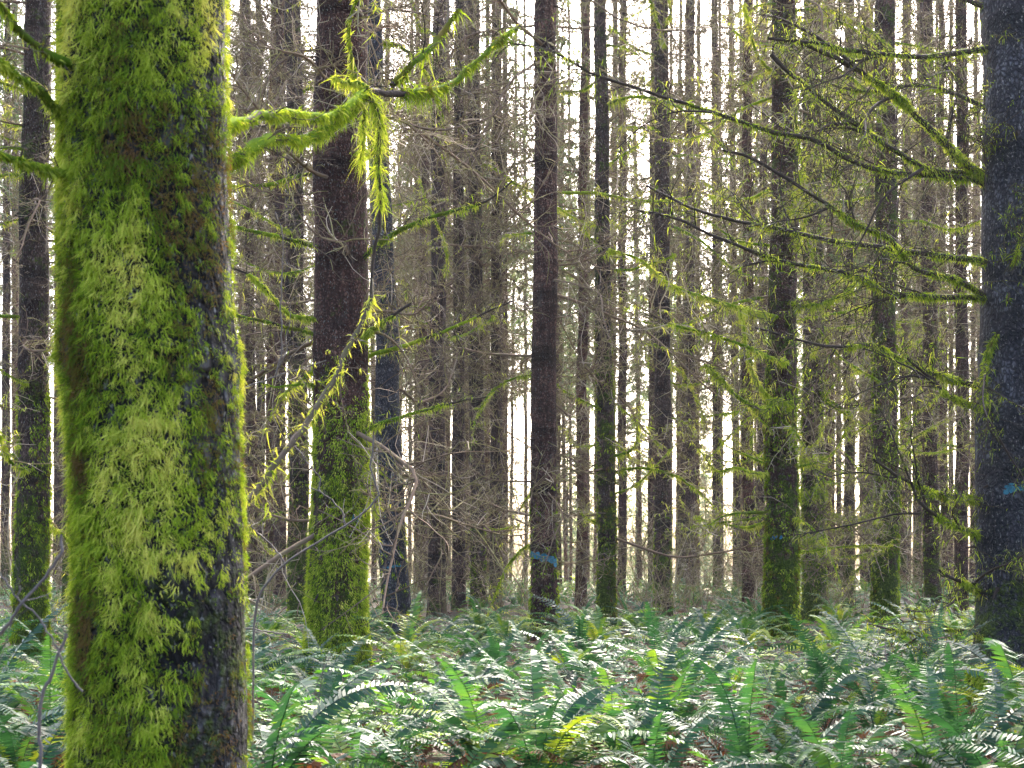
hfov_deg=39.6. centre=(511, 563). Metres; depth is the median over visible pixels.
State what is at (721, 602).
sword fern
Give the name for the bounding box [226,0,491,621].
spruce tree
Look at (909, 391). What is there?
spruce tree
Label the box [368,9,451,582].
spruce tree
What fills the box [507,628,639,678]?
sword fern
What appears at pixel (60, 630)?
sword fern
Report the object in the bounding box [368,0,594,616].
spruce tree
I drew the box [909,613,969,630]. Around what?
sword fern
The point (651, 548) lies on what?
bare shrub
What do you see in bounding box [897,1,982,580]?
spruce tree
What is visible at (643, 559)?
bare shrub
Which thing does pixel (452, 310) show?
spruce tree
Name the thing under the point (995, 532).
spruce tree
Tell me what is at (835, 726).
sword fern
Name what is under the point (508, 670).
sword fern
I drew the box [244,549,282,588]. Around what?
bare shrub
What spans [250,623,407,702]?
sword fern
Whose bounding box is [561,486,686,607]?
bare shrub
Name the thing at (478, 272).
spruce tree
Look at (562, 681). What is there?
sword fern
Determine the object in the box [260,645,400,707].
sword fern
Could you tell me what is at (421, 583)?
bare shrub
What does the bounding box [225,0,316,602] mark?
spruce tree
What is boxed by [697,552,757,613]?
bare shrub
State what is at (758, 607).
sword fern
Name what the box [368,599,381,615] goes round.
sword fern
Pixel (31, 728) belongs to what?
sword fern
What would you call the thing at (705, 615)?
sword fern
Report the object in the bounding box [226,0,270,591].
spruce tree
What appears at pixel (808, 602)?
spruce tree
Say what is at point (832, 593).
bare shrub
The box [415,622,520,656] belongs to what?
sword fern
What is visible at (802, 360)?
spruce tree
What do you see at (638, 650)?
sword fern
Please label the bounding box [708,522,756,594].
bare shrub
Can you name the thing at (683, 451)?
spruce tree
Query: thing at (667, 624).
sword fern
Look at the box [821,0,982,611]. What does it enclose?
spruce tree
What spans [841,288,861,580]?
spruce tree
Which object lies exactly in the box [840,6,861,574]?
spruce tree
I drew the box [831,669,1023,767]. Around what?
sword fern
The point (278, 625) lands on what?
sword fern
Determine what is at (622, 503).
spruce tree
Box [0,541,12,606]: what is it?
bare shrub
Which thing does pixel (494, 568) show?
bare shrub
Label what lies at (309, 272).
spruce tree
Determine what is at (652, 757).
sword fern
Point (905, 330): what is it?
spruce tree
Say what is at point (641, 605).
sword fern
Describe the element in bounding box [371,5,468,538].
spruce tree
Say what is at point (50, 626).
sword fern
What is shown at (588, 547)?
spruce tree
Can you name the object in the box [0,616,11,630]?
sword fern
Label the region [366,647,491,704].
sword fern
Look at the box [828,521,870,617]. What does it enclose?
bare shrub
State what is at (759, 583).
bare shrub
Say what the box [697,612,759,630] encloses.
sword fern
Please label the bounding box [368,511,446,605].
bare shrub
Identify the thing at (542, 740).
sword fern
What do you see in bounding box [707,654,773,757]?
fern
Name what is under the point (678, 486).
spruce tree
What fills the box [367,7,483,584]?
spruce tree
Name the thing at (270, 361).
spruce tree
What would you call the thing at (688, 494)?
spruce tree
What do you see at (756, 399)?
spruce tree
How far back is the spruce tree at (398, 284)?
79.90 m
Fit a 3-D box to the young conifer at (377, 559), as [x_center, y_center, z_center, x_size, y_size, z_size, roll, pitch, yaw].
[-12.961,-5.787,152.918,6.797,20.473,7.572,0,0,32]
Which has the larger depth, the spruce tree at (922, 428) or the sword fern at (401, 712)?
the spruce tree at (922, 428)
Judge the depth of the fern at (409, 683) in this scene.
9.30 m
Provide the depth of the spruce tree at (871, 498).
51.66 m
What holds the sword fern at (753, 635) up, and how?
on the ground
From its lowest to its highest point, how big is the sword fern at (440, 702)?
0.735 m
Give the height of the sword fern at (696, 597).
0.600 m
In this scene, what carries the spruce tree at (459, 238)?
on the ground
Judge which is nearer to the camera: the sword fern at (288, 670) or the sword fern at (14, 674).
the sword fern at (14, 674)
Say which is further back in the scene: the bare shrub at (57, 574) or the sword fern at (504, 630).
the bare shrub at (57, 574)
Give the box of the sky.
[0,0,982,575]
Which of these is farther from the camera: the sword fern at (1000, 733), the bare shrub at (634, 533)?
the bare shrub at (634, 533)
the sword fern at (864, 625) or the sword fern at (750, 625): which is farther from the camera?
the sword fern at (750, 625)
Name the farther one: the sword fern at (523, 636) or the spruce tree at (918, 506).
the spruce tree at (918, 506)
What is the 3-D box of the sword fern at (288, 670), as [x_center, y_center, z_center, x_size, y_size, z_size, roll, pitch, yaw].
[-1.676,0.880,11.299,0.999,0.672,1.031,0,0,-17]
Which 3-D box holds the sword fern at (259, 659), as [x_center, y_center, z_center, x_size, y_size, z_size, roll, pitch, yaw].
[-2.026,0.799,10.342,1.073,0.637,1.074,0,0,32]
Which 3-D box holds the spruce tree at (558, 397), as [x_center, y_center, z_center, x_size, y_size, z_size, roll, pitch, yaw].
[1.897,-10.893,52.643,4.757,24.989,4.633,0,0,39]
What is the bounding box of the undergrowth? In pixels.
[0,573,974,605]
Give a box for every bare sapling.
[0,534,82,767]
[241,211,379,765]
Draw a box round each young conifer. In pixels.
[368,456,413,584]
[490,437,529,582]
[527,368,597,583]
[562,430,597,583]
[616,353,675,584]
[673,398,732,585]
[700,458,731,585]
[797,421,802,584]
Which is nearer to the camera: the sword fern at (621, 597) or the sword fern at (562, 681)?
the sword fern at (562, 681)
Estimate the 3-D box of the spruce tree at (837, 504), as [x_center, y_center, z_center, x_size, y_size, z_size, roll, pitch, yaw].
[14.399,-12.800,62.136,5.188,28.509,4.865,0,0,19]
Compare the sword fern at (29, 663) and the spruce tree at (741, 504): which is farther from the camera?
the spruce tree at (741, 504)
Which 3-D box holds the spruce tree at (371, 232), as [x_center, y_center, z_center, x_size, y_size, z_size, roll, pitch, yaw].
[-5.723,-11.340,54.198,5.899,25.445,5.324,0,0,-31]
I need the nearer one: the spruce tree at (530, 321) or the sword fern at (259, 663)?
the sword fern at (259, 663)
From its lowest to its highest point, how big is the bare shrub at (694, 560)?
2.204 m
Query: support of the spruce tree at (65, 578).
on the ground
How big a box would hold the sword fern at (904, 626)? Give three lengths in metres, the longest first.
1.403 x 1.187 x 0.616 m
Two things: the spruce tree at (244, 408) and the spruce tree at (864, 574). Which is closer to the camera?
the spruce tree at (244, 408)
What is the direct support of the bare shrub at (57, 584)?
on the ground
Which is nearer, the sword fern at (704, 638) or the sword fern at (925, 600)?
the sword fern at (704, 638)
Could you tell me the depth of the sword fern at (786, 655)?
13.33 m
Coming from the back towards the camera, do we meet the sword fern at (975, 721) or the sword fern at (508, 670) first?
the sword fern at (508, 670)
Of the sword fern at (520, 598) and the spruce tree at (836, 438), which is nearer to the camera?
the sword fern at (520, 598)
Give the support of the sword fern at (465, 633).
on the ground
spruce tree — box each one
[0,0,53,586]
[0,0,56,594]
[0,0,63,592]
[0,0,71,612]
[0,0,75,659]
[0,41,53,324]
[46,0,607,674]
[48,145,63,540]
[225,0,314,601]
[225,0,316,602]
[225,20,265,294]
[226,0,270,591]
[226,0,316,605]
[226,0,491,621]
[226,1,286,590]
[227,0,316,597]
[228,7,303,311]
[229,0,507,635]
[251,39,314,450]
[265,0,393,502]
[286,45,314,378]
[303,0,430,466]
[316,0,451,531]
[366,145,410,585]
[367,0,512,595]
[367,0,564,610]
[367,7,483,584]
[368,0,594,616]
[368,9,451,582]
[368,155,414,441]
[369,131,452,387]
[371,0,778,640]
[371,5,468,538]
[372,0,633,607]
[390,0,594,606]
[395,0,508,583]
[397,38,490,517]
[445,0,527,585]
[447,6,532,582]
[449,0,570,582]
[450,65,531,460]
[450,318,470,567]
[467,0,1023,667]
[476,0,799,633]
[482,0,710,606]
[487,0,618,592]
[490,1,532,581]
[508,0,532,585]
[514,97,594,498]
[530,0,596,584]
[556,0,705,592]
[558,1,650,498]
[562,4,617,583]
[562,7,593,584]
[562,187,617,584]
[565,0,829,615]
[568,0,739,595]
[596,0,951,640]
[608,0,770,597]
[615,135,675,585]
[627,1,738,591]
[630,70,721,585]
[631,1,710,585]
[644,1,705,386]
[649,0,771,595]
[653,0,960,620]
[654,0,836,615]
[669,1,740,587]
[680,0,831,593]
[680,1,769,587]
[700,0,754,584]
[704,49,770,310]
[706,0,844,495]
[722,1,756,565]
[724,91,758,523]
[728,0,980,624]
[742,107,825,338]
[754,0,974,607]
[755,0,896,590]
[796,262,802,439]
[796,270,824,428]
[798,1,952,592]
[798,116,867,583]
[798,205,861,581]
[801,29,867,586]
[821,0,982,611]
[821,2,915,588]
[825,0,982,618]
[830,0,981,592]
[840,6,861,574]
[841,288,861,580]
[842,129,899,581]
[858,0,981,591]
[862,90,937,354]
[895,0,982,589]
[896,16,911,583]
[896,124,953,581]
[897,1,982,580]
[898,96,969,394]
[898,358,954,577]
[935,1,970,527]
[938,9,981,582]
[947,95,981,379]
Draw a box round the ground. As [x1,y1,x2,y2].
[0,576,1023,767]
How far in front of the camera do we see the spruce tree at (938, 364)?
94.90 m
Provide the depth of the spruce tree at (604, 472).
22.12 m
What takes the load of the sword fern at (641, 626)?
on the ground
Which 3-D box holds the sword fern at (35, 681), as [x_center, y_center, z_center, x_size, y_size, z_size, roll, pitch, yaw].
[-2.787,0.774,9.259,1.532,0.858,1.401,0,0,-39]
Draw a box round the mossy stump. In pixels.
[956,661,1023,721]
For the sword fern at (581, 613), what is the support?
on the ground
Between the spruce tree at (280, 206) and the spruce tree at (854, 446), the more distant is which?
the spruce tree at (854, 446)
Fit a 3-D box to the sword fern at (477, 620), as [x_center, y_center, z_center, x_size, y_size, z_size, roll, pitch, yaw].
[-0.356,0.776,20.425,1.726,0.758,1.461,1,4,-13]
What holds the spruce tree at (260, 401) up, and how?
on the ground
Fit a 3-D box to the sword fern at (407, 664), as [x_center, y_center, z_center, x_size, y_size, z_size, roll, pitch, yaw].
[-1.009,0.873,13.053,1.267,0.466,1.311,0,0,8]
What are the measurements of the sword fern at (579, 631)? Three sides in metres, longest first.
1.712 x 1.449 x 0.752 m
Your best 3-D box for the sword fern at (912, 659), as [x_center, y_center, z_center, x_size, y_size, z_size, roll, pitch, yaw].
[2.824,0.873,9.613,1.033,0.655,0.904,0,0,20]
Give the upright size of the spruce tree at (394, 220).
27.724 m
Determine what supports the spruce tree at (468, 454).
on the ground
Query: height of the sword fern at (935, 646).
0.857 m
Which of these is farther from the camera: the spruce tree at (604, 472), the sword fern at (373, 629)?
the spruce tree at (604, 472)
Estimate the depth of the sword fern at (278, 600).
36.35 m
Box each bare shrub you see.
[0,481,68,597]
[0,489,62,600]
[0,506,61,593]
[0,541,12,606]
[49,544,61,596]
[243,524,305,620]
[244,533,286,616]
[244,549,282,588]
[258,530,286,579]
[307,521,419,605]
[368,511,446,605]
[369,525,453,603]
[407,508,468,602]
[408,537,474,617]
[408,549,468,605]
[411,524,470,592]
[449,513,516,604]
[461,541,508,614]
[463,520,529,605]
[468,488,570,594]
[488,538,571,611]
[557,541,595,615]
[557,559,595,595]
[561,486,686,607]
[563,517,650,586]
[582,523,697,612]
[591,503,696,597]
[593,535,701,618]
[617,475,741,610]
[617,497,709,593]
[617,558,710,628]
[643,528,741,597]
[668,543,732,613]
[671,509,752,617]
[671,521,731,603]
[689,496,764,591]
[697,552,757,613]
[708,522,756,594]
[710,566,757,612]
[721,541,761,618]
[738,516,762,611]
[800,550,858,621]
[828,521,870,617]
[828,546,869,608]
[858,501,952,599]
[865,463,974,608]
[899,503,949,600]
[900,492,974,601]
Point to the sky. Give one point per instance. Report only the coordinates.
(530, 4)
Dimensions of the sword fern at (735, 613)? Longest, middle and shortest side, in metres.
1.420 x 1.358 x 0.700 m
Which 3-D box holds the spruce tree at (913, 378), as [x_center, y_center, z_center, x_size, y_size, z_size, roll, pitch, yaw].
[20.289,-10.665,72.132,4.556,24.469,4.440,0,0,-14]
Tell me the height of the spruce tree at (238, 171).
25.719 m
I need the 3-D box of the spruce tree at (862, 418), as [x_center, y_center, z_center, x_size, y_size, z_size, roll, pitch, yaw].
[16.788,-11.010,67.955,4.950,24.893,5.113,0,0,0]
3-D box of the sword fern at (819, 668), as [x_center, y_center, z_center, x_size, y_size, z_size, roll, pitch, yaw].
[2.166,0.754,9.497,1.333,0.973,1.434,0,0,-15]
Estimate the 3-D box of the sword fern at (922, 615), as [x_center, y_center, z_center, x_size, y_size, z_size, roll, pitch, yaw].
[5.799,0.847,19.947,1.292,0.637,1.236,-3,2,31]
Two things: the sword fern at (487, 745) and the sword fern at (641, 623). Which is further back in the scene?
the sword fern at (641, 623)
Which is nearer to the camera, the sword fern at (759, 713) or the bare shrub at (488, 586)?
the sword fern at (759, 713)
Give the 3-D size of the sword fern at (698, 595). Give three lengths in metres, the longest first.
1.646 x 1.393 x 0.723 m
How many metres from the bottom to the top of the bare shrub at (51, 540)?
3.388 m
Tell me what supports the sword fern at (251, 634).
on the ground
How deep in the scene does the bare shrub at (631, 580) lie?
25.14 m
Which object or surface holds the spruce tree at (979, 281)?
on the ground
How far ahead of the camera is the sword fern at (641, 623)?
20.44 m
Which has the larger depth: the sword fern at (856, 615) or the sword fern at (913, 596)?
the sword fern at (913, 596)
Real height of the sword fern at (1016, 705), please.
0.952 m
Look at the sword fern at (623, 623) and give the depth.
21.58 m
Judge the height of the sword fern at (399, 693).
0.639 m
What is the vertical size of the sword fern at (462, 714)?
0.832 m
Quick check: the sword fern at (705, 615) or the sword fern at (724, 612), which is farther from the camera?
the sword fern at (724, 612)
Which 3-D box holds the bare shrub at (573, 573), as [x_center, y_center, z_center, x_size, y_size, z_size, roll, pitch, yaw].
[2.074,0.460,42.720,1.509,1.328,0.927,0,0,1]
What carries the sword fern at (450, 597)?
on the ground
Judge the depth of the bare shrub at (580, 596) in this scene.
27.04 m
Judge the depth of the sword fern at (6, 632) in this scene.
13.16 m
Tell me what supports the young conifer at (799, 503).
on the ground
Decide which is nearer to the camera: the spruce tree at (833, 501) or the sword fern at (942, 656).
the sword fern at (942, 656)
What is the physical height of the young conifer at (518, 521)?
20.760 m
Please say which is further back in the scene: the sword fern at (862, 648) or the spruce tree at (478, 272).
the spruce tree at (478, 272)
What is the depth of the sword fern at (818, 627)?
18.62 m
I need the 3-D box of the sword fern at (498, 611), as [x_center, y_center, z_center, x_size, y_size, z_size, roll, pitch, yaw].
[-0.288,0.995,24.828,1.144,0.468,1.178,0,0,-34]
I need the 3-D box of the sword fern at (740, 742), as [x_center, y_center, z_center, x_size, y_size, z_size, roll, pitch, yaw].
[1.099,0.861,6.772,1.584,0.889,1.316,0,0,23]
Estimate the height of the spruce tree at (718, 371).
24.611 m
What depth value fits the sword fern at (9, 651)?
10.11 m
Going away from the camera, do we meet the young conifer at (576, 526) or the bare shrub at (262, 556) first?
the bare shrub at (262, 556)
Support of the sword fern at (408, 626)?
on the ground
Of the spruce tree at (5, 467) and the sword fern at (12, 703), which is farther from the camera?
the spruce tree at (5, 467)
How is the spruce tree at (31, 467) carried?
on the ground
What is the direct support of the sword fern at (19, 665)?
on the ground
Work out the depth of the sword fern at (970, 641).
15.08 m
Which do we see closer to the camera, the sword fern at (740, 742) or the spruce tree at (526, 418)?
the sword fern at (740, 742)
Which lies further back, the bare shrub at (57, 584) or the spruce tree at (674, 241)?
the spruce tree at (674, 241)
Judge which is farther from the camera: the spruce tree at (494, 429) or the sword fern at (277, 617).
the spruce tree at (494, 429)
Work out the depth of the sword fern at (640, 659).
11.78 m
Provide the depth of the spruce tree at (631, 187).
58.43 m
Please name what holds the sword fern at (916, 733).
on the ground
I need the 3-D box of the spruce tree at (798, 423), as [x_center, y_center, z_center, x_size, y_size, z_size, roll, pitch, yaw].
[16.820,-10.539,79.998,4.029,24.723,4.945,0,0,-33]
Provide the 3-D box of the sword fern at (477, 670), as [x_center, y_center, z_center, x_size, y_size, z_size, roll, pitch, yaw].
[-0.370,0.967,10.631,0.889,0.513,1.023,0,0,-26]
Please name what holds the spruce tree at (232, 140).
on the ground
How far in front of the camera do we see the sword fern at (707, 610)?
27.30 m
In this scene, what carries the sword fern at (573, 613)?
on the ground
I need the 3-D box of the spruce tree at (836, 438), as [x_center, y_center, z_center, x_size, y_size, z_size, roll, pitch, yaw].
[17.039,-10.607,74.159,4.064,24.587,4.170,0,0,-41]
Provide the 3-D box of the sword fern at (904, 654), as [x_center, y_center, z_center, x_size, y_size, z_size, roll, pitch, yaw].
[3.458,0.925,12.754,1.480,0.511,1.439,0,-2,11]
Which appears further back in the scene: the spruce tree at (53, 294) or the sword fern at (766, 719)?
the spruce tree at (53, 294)
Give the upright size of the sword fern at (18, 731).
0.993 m
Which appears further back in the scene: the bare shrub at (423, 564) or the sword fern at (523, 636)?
the bare shrub at (423, 564)
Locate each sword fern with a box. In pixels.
[0,597,65,630]
[0,602,68,724]
[0,610,66,700]
[0,612,66,642]
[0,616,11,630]
[0,618,55,679]
[0,623,11,643]
[0,630,67,764]
[0,639,40,673]
[0,643,39,709]
[0,653,65,680]
[0,667,66,739]
[0,682,63,755]
[0,690,66,767]
[0,711,66,767]
[0,723,67,767]
[3,602,66,623]
[3,635,66,720]
[11,592,66,606]
[11,690,336,766]
[20,650,67,663]
[46,636,305,762]
[50,621,70,647]
[244,605,281,620]
[244,608,304,638]
[245,609,282,677]
[245,611,299,629]
[245,613,303,647]
[245,616,284,647]
[246,630,301,652]
[246,630,357,683]
[246,647,336,704]
[247,634,426,761]
[247,650,296,695]
[247,652,437,767]
[247,658,429,767]
[247,703,527,767]
[248,648,334,691]
[249,642,340,736]
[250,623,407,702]
[253,698,601,767]
[254,651,417,732]
[255,631,340,698]
[258,617,303,651]
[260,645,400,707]
[267,594,286,605]
[273,624,301,647]
[277,611,402,652]
[316,646,524,757]
[325,590,462,669]
[325,634,456,676]
[337,676,482,734]
[347,676,575,760]
[348,635,619,767]
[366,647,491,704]
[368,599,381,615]
[369,609,401,645]
[370,609,401,627]
[371,648,681,767]
[376,607,430,626]
[383,619,484,647]
[391,657,507,687]
[397,656,510,715]
[411,597,426,613]
[414,632,534,667]
[415,615,454,635]
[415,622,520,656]
[418,615,477,639]
[422,619,563,693]
[427,635,806,767]
[428,616,511,649]
[433,612,484,634]
[434,595,527,637]
[437,607,550,643]
[444,608,505,622]
[445,620,598,700]
[446,590,469,604]
[460,592,506,611]
[460,650,701,767]
[465,606,525,625]
[484,630,646,683]
[485,589,528,606]
[500,615,572,641]
[504,605,529,626]
[506,608,582,633]
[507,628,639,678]
[508,591,530,605]
[509,650,637,727]
[514,634,804,767]
[516,594,642,664]
[518,609,592,627]
[520,595,628,641]
[527,612,632,639]
[531,603,661,652]
[534,653,646,755]
[542,614,773,766]
[559,607,594,625]
[560,588,574,601]
[567,601,751,690]
[570,659,905,767]
[589,608,780,695]
[598,632,749,682]
[600,600,691,637]
[605,598,661,632]
[614,654,810,760]
[617,595,637,604]
[618,614,673,633]
[620,600,662,622]
[629,615,715,648]
[631,621,715,643]
[634,646,727,674]
[638,612,732,645]
[648,607,759,653]
[661,626,781,691]
[663,675,812,717]
[664,695,928,767]
[672,586,712,603]
[673,584,716,610]
[673,606,748,626]
[677,608,718,626]
[677,616,847,715]
[677,646,894,767]
[686,601,728,619]
[688,617,806,652]
[693,641,812,681]
[694,587,741,613]
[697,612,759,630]
[699,612,797,640]
[702,599,786,638]
[705,610,760,622]
[718,593,758,621]
[719,587,760,608]
[719,599,803,624]
[725,606,942,740]
[730,629,883,698]
[732,696,982,767]
[749,640,883,686]
[757,628,900,659]
[758,605,1004,743]
[774,609,912,655]
[780,611,879,636]
[781,657,1023,767]
[785,652,893,700]
[787,615,858,640]
[801,592,879,622]
[813,604,879,623]
[814,622,925,678]
[818,637,971,680]
[829,593,867,613]
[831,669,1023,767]
[836,596,869,613]
[840,639,989,703]
[840,644,991,726]
[842,643,1023,762]
[851,613,914,654]
[859,600,1010,690]
[860,638,1023,735]
[862,601,971,660]
[865,593,956,619]
[868,584,918,601]
[870,634,970,679]
[870,647,992,727]
[880,608,953,652]
[885,598,974,630]
[888,596,954,621]
[901,590,921,599]
[901,702,1021,760]
[908,629,972,673]
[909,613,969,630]
[913,604,974,642]
[921,696,1023,767]
[932,601,974,629]
[934,596,974,610]
[953,610,974,625]
[991,654,1023,721]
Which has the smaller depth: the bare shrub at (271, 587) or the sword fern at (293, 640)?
the sword fern at (293, 640)
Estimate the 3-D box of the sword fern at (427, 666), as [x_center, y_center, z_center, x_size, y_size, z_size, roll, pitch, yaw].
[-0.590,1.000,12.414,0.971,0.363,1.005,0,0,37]
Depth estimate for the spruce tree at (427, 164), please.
41.23 m
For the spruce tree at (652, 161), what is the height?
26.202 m
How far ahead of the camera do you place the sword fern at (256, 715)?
6.93 m
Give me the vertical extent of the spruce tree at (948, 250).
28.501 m
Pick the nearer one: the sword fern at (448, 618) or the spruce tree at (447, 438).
the sword fern at (448, 618)
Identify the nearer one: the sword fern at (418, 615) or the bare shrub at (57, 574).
the sword fern at (418, 615)
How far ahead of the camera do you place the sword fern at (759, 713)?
9.99 m
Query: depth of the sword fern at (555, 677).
8.15 m
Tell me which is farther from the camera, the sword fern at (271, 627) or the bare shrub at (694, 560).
the bare shrub at (694, 560)
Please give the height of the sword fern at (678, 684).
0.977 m
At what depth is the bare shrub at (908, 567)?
42.76 m
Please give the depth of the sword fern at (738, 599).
34.18 m
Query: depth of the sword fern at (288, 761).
6.46 m
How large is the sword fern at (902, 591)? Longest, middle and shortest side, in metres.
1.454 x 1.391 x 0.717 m
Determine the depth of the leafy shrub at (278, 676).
8.01 m
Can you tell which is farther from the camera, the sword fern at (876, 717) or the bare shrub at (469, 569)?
the bare shrub at (469, 569)
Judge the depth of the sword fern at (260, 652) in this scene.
8.02 m
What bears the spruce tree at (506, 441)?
on the ground
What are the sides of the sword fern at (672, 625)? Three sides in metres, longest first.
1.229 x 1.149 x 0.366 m
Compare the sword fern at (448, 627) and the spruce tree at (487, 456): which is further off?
the spruce tree at (487, 456)
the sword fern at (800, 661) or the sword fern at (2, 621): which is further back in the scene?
the sword fern at (2, 621)
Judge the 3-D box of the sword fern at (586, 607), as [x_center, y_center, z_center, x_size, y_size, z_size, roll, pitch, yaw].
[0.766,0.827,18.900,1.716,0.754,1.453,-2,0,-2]
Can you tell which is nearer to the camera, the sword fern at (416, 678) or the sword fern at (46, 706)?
the sword fern at (46, 706)
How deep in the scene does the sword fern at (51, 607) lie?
23.66 m
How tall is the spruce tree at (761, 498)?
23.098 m
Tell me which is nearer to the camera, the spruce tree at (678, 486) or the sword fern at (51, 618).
the sword fern at (51, 618)
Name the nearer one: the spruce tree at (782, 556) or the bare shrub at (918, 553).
the spruce tree at (782, 556)
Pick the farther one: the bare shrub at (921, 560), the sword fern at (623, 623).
the bare shrub at (921, 560)
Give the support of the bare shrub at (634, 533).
on the ground
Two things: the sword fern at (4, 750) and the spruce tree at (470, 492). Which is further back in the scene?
the spruce tree at (470, 492)
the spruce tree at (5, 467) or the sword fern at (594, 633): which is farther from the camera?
the spruce tree at (5, 467)
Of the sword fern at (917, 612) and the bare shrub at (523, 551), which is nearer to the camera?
the sword fern at (917, 612)
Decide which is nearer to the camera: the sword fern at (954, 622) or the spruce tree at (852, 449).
the sword fern at (954, 622)
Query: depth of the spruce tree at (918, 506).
52.01 m
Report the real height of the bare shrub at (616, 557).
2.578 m
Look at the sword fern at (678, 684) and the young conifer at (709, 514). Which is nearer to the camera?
the sword fern at (678, 684)
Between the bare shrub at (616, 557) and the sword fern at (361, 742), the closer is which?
the sword fern at (361, 742)
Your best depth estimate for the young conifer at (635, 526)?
122.38 m
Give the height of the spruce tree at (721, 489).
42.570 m
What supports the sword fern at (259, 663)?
on the ground
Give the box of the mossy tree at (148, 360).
[0,0,521,767]
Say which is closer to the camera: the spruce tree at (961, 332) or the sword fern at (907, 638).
the sword fern at (907, 638)
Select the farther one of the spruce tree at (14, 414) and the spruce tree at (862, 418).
the spruce tree at (862, 418)
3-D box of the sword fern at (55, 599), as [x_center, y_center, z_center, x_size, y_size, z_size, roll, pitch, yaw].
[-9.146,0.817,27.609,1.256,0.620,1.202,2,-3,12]
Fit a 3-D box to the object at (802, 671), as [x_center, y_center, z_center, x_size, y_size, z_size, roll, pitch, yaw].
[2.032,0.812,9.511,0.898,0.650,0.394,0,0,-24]
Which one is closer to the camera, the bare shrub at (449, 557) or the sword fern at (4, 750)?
the sword fern at (4, 750)
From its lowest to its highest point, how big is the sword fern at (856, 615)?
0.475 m
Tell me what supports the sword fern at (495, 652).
on the ground
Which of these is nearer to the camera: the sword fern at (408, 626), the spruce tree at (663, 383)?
the sword fern at (408, 626)
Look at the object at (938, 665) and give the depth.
10.59 m
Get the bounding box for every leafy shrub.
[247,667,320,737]
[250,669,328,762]
[283,653,389,763]
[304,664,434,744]
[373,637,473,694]
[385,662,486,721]
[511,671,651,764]
[543,675,647,756]
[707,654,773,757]
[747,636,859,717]
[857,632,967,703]
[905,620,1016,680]
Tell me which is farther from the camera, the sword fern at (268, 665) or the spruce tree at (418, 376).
the spruce tree at (418, 376)
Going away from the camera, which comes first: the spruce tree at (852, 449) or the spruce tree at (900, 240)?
the spruce tree at (852, 449)
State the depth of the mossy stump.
10.51 m
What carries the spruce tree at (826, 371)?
on the ground
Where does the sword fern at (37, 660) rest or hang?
on the ground
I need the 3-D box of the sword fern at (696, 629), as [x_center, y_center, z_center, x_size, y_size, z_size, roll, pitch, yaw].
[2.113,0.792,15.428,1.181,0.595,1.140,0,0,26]
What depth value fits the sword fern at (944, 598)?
31.88 m
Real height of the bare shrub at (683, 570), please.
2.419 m
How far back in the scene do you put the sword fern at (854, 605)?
32.58 m
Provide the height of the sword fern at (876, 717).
0.954 m
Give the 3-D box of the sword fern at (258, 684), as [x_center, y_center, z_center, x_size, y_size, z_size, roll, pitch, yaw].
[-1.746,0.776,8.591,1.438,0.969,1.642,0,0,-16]
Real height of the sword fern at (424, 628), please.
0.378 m
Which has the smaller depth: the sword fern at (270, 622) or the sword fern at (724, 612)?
the sword fern at (270, 622)
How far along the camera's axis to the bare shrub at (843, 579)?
32.48 m
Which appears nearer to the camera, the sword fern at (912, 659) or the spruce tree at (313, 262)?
the sword fern at (912, 659)
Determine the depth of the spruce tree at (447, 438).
61.90 m
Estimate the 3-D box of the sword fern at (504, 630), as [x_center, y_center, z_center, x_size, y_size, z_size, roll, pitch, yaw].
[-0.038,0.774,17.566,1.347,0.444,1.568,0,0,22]
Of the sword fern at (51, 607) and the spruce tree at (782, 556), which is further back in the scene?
the sword fern at (51, 607)
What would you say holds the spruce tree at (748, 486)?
on the ground
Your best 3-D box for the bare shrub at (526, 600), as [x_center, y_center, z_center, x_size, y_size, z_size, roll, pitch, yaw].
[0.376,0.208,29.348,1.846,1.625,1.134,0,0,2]
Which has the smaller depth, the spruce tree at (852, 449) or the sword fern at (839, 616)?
the sword fern at (839, 616)
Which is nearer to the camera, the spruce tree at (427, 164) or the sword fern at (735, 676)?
the sword fern at (735, 676)
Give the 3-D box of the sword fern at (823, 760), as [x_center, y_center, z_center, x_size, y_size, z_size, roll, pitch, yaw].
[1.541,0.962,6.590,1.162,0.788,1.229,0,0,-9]
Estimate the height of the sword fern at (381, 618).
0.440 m
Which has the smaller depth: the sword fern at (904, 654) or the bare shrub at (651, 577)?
the sword fern at (904, 654)
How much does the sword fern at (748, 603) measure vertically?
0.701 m
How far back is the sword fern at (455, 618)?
18.95 m
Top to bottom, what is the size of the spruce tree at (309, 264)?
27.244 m
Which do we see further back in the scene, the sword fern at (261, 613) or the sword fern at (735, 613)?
the sword fern at (261, 613)
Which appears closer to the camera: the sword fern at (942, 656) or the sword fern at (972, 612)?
the sword fern at (942, 656)
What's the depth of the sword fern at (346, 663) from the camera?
8.49 m
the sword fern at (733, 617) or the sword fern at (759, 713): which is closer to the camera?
the sword fern at (759, 713)
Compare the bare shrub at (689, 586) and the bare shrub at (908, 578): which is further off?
the bare shrub at (908, 578)
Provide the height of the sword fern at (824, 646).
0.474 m
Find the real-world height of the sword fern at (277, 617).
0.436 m
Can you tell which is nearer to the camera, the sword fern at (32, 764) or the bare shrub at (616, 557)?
the sword fern at (32, 764)
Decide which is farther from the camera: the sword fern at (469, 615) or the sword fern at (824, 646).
the sword fern at (469, 615)
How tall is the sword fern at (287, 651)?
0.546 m
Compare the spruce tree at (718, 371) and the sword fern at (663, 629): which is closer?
the sword fern at (663, 629)
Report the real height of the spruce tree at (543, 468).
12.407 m
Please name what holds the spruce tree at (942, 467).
on the ground
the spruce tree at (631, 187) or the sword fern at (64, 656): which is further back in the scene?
the spruce tree at (631, 187)

